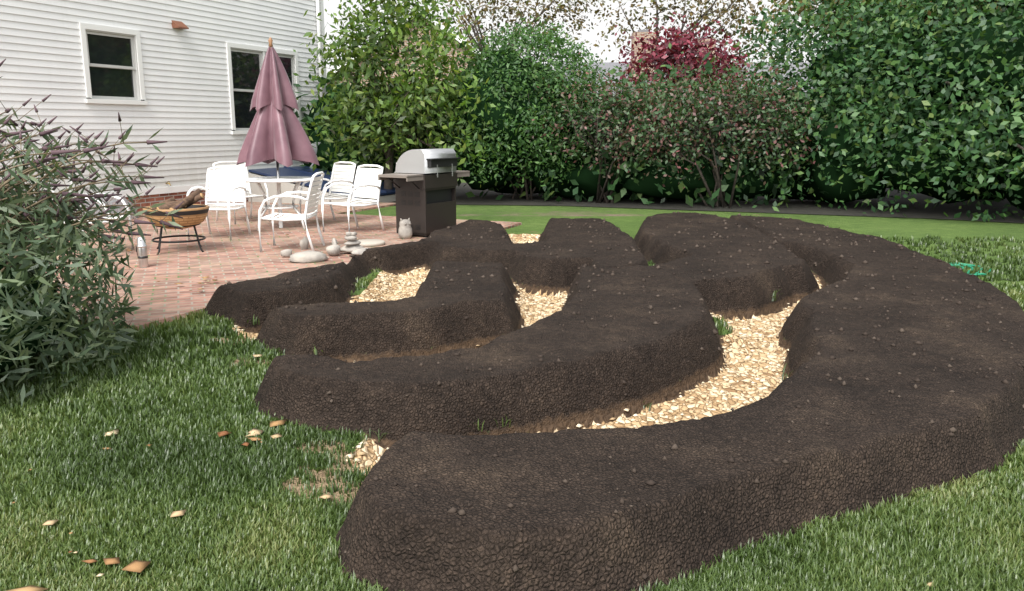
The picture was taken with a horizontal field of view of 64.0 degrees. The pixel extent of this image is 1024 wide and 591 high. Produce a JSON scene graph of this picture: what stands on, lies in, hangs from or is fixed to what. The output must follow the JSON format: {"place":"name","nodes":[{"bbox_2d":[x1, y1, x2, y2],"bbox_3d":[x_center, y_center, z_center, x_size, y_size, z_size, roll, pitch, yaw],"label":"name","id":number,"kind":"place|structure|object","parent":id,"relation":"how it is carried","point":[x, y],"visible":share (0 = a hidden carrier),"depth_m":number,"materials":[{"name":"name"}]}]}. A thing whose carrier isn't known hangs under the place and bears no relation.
{"place":"outdoors","nodes":[
{"label":"outdoors","id":0,"kind":"place"},
{"bbox_2d":[327,12,485,101],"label":"neighbour house gable","id":1,"kind":"structure","parent":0,"point":[419,32],"depth_m":34.65,"materials":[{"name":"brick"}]},
{"bbox_2d":[0,212,1023,590],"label":"garden soil","id":2,"kind":"structure","parent":0,"point":[854,454],"depth_m":4.35,"materials":[{"name":"brown soil"}]},
{"bbox_2d":[7,232,934,590],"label":"fallen leaves","id":3,"kind":"object","parent":2,"relation":"on","point":[139,566],"visible":0.66,"depth_m":3.12,"materials":[{"name":"brown plant"}]},
{"bbox_2d":[234,234,821,475],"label":"loose chips","id":4,"kind":"object","parent":2,"relation":"on","point":[760,387],"visible":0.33,"depth_m":5.71,"materials":[{"name":"beige wood"}]},
{"bbox_2d":[215,211,1023,586],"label":"soil clods","id":5,"kind":"object","parent":2,"relation":"on","point":[679,563],"visible":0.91,"depth_m":5.88,"materials":[{"name":"brown soil"}]},
{"bbox_2d":[0,234,1023,590],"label":"grass","id":6,"kind":"structure","parent":0,"point":[970,550],"depth_m":3.30,"materials":[{"name":"green plant"}]},
{"bbox_2d":[323,0,881,72],"label":"sky","id":7,"kind":"structure","parent":0,"point":[331,6],"materials":[{"name":"white"}]},
{"bbox_2d":[350,178,1023,272],"bbox_3d":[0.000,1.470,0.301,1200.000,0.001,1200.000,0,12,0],"label":"lawn","id":8,"kind":"structure","parent":0,"point":[916,229],"depth_m":13.41,"materials":[{"name":"green plant"}]},
{"bbox_2d":[0,101,174,272],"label":"buddleia canes","id":9,"kind":"object","parent":8,"relation":"on","point":[6,185],"visible":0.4,"depth_m":5.41,"materials":[{"name":"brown plant"}]},
{"bbox_2d":[0,59,183,239],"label":"buddleia seedheads","id":10,"kind":"object","parent":9,"relation":"attached to","point":[59,152],"visible":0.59,"depth_m":5.56,"materials":[{"name":"grey plant"}]},
{"bbox_2d":[0,76,181,407],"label":"buddleia bush","id":11,"kind":"object","parent":8,"relation":"on","point":[13,245],"depth_m":5.01,"materials":[{"name":"green plant"}]},
{"bbox_2d":[0,0,326,213],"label":"house wall","id":12,"kind":"structure","parent":8,"relation":"on","point":[187,71],"depth_m":14.24,"materials":[{"name":"white"}]},
{"bbox_2d":[310,142,320,166],"bbox_3d":[-4.191,-3.057,18.000,0.869,0.615,0.363,-1,12,-7],"label":"electric meter","id":13,"kind":"object","parent":12,"relation":"attached to","point":[315,149],"visible":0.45,"depth_m":17.84,"materials":[{"name":"grey metal"}]},
{"bbox_2d":[26,202,521,328],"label":"brick patio","id":14,"kind":"structure","parent":8,"relation":"on","point":[239,256],"depth_m":9.76,"materials":[{"name":"red brick"}]},
{"bbox_2d":[48,174,133,255],"bbox_3d":[-4.987,-0.968,9.699,0.718,0.946,0.613,-1,12,-5],"label":"patio chair","id":15,"kind":"object","parent":14,"relation":"on","point":[70,183],"visible":0.21,"depth_m":9.77,"materials":[{"name":"white metal"}]},
{"bbox_2d":[80,196,138,220],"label":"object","id":16,"kind":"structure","parent":14,"relation":"on","point":[112,202],"depth_m":13.24,"materials":[{"name":"clear plastic"}]},
{"bbox_2d":[136,237,148,267],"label":"thermos","id":17,"kind":"object","parent":14,"relation":"on","point":[141,249],"visible":0.94,"depth_m":8.72,"materials":[{"name":"silver metal"}]},
{"bbox_2d":[142,188,208,254],"bbox_3d":[-4.050,-0.907,9.919,0.750,0.744,0.750,-5,13,-22],"label":"fire pit","id":18,"kind":"object","parent":14,"relation":"on","point":[191,213],"visible":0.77,"depth_m":9.76,"materials":[{"name":"metal"}]},
{"bbox_2d":[187,166,250,239],"bbox_3d":[-3.997,-1.267,11.160,0.613,0.946,0.718,1,12,5],"label":"patio chair","id":19,"kind":"object","parent":14,"relation":"on","point":[232,183],"visible":0.84,"depth_m":11.39,"materials":[{"name":"white metal"}]},
{"bbox_2d":[213,161,269,223],"bbox_3d":[-4.326,-1.655,13.060,0.613,0.946,0.718,-11,16,-43],"label":"patio chair","id":20,"kind":"object","parent":14,"relation":"on","point":[248,187],"visible":0.41,"depth_m":13.16,"materials":[{"name":"white metal"}]},
{"bbox_2d":[236,37,318,177],"bbox_3d":[-3.457,-2.370,12.006,1.239,2.720,1.087,0,12,0],"label":"patio umbrella","id":21,"kind":"object","parent":14,"relation":"on","point":[277,133],"visible":1,"depth_m":11.75,"materials":[{"name":"fabric"}]},
{"bbox_2d":[246,176,311,230],"bbox_3d":[-3.460,-1.374,12.202,1.100,0.740,1.100,-4,12,-17],"label":"patio table","id":22,"kind":"object","parent":14,"relation":"on","point":[298,180],"visible":0.81,"depth_m":12.06,"materials":[{"name":"white metal"}]},
{"bbox_2d":[280,249,291,256],"bbox_3d":[-2.602,-0.491,9.470,0.135,0.096,0.116,0,12,0],"label":"round rock","id":23,"kind":"object","parent":14,"relation":"on","point":[286,253],"visible":0.93,"depth_m":9.42,"materials":[{"name":"stone"}]},
{"bbox_2d":[258,171,324,251],"bbox_3d":[-2.683,-1.039,10.046,0.718,0.946,0.613,0,12,0],"label":"patio chair","id":24,"kind":"object","parent":14,"relation":"on","point":[315,193],"visible":1,"depth_m":9.86,"materials":[{"name":"white metal"}]},
{"bbox_2d":[299,237,308,249],"bbox_3d":[-2.544,-0.624,10.050,0.071,0.189,0.125,5,12,22],"label":"wedge rock","id":25,"kind":"object","parent":14,"relation":"on","point":[304,243],"visible":0.9,"depth_m":10.03,"materials":[{"name":"stone"}]},
{"bbox_2d":[289,250,327,262],"bbox_3d":[-2.299,-0.438,9.198,0.430,0.109,0.332,-6,13,-29],"label":"stone","id":26,"kind":"object","parent":14,"relation":"on","point":[308,256],"visible":1,"depth_m":9.09,"materials":[{"name":"stone"}]},
{"bbox_2d":[299,161,355,225],"bbox_3d":[-2.875,-1.615,12.865,0.613,0.946,0.718,10,15,41],"label":"patio chair","id":27,"kind":"object","parent":14,"relation":"on","point":[338,176],"visible":0.77,"depth_m":13.00,"materials":[{"name":"white metal"}]},
{"bbox_2d":[326,244,339,255],"bbox_3d":[-2.081,-0.521,9.543,0.165,0.138,0.155,-3,12,-16],"label":"round rock","id":28,"kind":"object","parent":14,"relation":"on","point":[333,250],"visible":1,"depth_m":9.50,"materials":[{"name":"stone"}]},
{"bbox_2d":[332,232,364,252],"bbox_3d":[-1.936,-0.618,9.727,0.401,0.285,0.229,-2,12,-9],"label":"cairn rock","id":29,"kind":"object","parent":14,"relation":"on","point":[352,244],"visible":0.84,"depth_m":9.68,"materials":[{"name":"stone"}]},
{"bbox_2d":[321,164,384,231],"bbox_3d":[-2.276,-1.395,11.788,0.613,0.946,0.718,10,15,39],"label":"patio chair","id":30,"kind":"object","parent":14,"relation":"on","point":[361,188],"visible":0.99,"depth_m":11.90,"materials":[{"name":"white metal"}]},
{"bbox_2d":[351,248,367,254],"bbox_3d":[-1.722,-0.504,9.539,0.227,0.091,0.366,4,12,20],"label":"grey rock","id":31,"kind":"object","parent":14,"relation":"on","point":[360,251],"visible":0.43,"depth_m":9.42,"materials":[{"name":"stone"}]},
{"bbox_2d":[359,239,384,246],"bbox_3d":[-1.840,-0.674,10.488,0.430,0.045,0.430,0,12,0],"label":"stone","id":32,"kind":"object","parent":14,"relation":"on","point":[370,242],"visible":0.81,"depth_m":10.36,"materials":[{"name":"beige stone"}]},
{"bbox_2d":[398,218,411,238],"bbox_3d":[-1.440,-0.907,11.052,0.190,0.276,0.185,-8,14,-34],"label":"owl statue","id":33,"kind":"object","parent":14,"relation":"on","point":[405,230],"visible":1,"depth_m":10.99,"materials":[{"name":"stone"}]},
{"bbox_2d":[378,148,469,237],"bbox_3d":[-1.182,-1.429,11.434,0.687,1.215,1.420,7,14,31],"label":"gas grill","id":34,"kind":"object","parent":14,"relation":"on","point":[425,183],"visible":0.87,"depth_m":11.18,"materials":[{"name":"grey metal"}]},
{"bbox_2d":[248,166,395,204],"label":"swimming pool","id":35,"kind":"structure","parent":8,"relation":"on","point":[299,171],"depth_m":16.51,"materials":[{"name":"grey concrete"}]},
{"bbox_2d":[435,0,628,62],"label":"tree","id":36,"kind":"object","parent":8,"relation":"on","point":[562,7],"depth_m":46.10,"materials":[{"name":"green plant"}]},
{"bbox_2d":[604,12,758,105],"bbox_3d":[4.777,-5.361,22.321,4.544,4.574,4.808,0,12,0],"label":"tree","id":37,"kind":"object","parent":8,"relation":"on","point":[662,51],"depth_m":21.90,"materials":[{"name":"red plant"}]},
{"bbox_2d":[561,30,812,103],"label":"neighbour house","id":38,"kind":"structure","parent":8,"relation":"on","point":[611,65],"depth_m":37.67,"materials":[{"name":"brick"}]},
{"bbox_2d":[358,183,1023,222],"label":"mulch bed","id":39,"kind":"object","parent":8,"relation":"on","point":[950,210],"visible":0.43,"depth_m":16.04,"materials":[{"name":"brown soil"}]},
{"bbox_2d":[293,0,516,194],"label":"dogwood tree","id":40,"kind":"object","parent":39,"relation":"on","point":[415,96],"depth_m":15.90,"materials":[{"name":"green plant"}]},
{"bbox_2d":[143,41,902,207],"bbox_3d":[-0.801,-4.471,18.859,18.990,4.273,8.435,0,12,0],"label":"hedge","id":41,"kind":"object","parent":39,"relation":"on","point":[586,179],"depth_m":16.40,"materials":[{"name":"green plant"}]},
{"bbox_2d":[427,15,620,199],"bbox_3d":[0.272,-3.845,16.890,4.361,3.789,3.316,0,12,0],"label":"bush","id":42,"kind":"object","parent":39,"relation":"on","point":[545,40],"depth_m":16.21,"materials":[{"name":"green plant"}]},
{"bbox_2d":[519,46,694,202],"bbox_3d":[1.897,-3.330,16.251,3.963,3.041,3.715,0,12,0],"label":"burning bush","id":43,"kind":"object","parent":39,"relation":"on","point":[609,114],"depth_m":15.73,"materials":[{"name":"green plant"}]},
{"bbox_2d":[600,42,837,208],"bbox_3d":[3.863,-3.201,15.422,4.596,3.118,3.634,0,12,0],"label":"burning bush","id":44,"kind":"object","parent":39,"relation":"on","point":[733,114],"depth_m":15.07,"materials":[{"name":"green plant"}]},
{"bbox_2d":[675,0,1023,221],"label":"hedge","id":45,"kind":"object","parent":39,"relation":"on","point":[894,113],"depth_m":14.15,"materials":[{"name":"green plant"}]},
{"bbox_2d":[749,0,1020,199],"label":"autumn tree","id":46,"kind":"object","parent":39,"relation":"on","point":[782,3],"depth_m":17.10,"materials":[{"name":"green plant"}]},
{"bbox_2d":[595,0,814,61],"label":"tree","id":47,"kind":"object","parent":8,"relation":"on","point":[720,15],"depth_m":42.62,"materials":[{"name":"green plant"}]},
{"bbox_2d":[950,262,991,275],"bbox_3d":[4.409,-0.285,8.751,1.438,0.033,0.726,0,12,0],"label":"garden hose","id":48,"kind":"object","parent":8,"relation":"on","point":[971,266],"visible":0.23,"depth_m":8.79,"materials":[{"name":"green rubber"}]}
]}

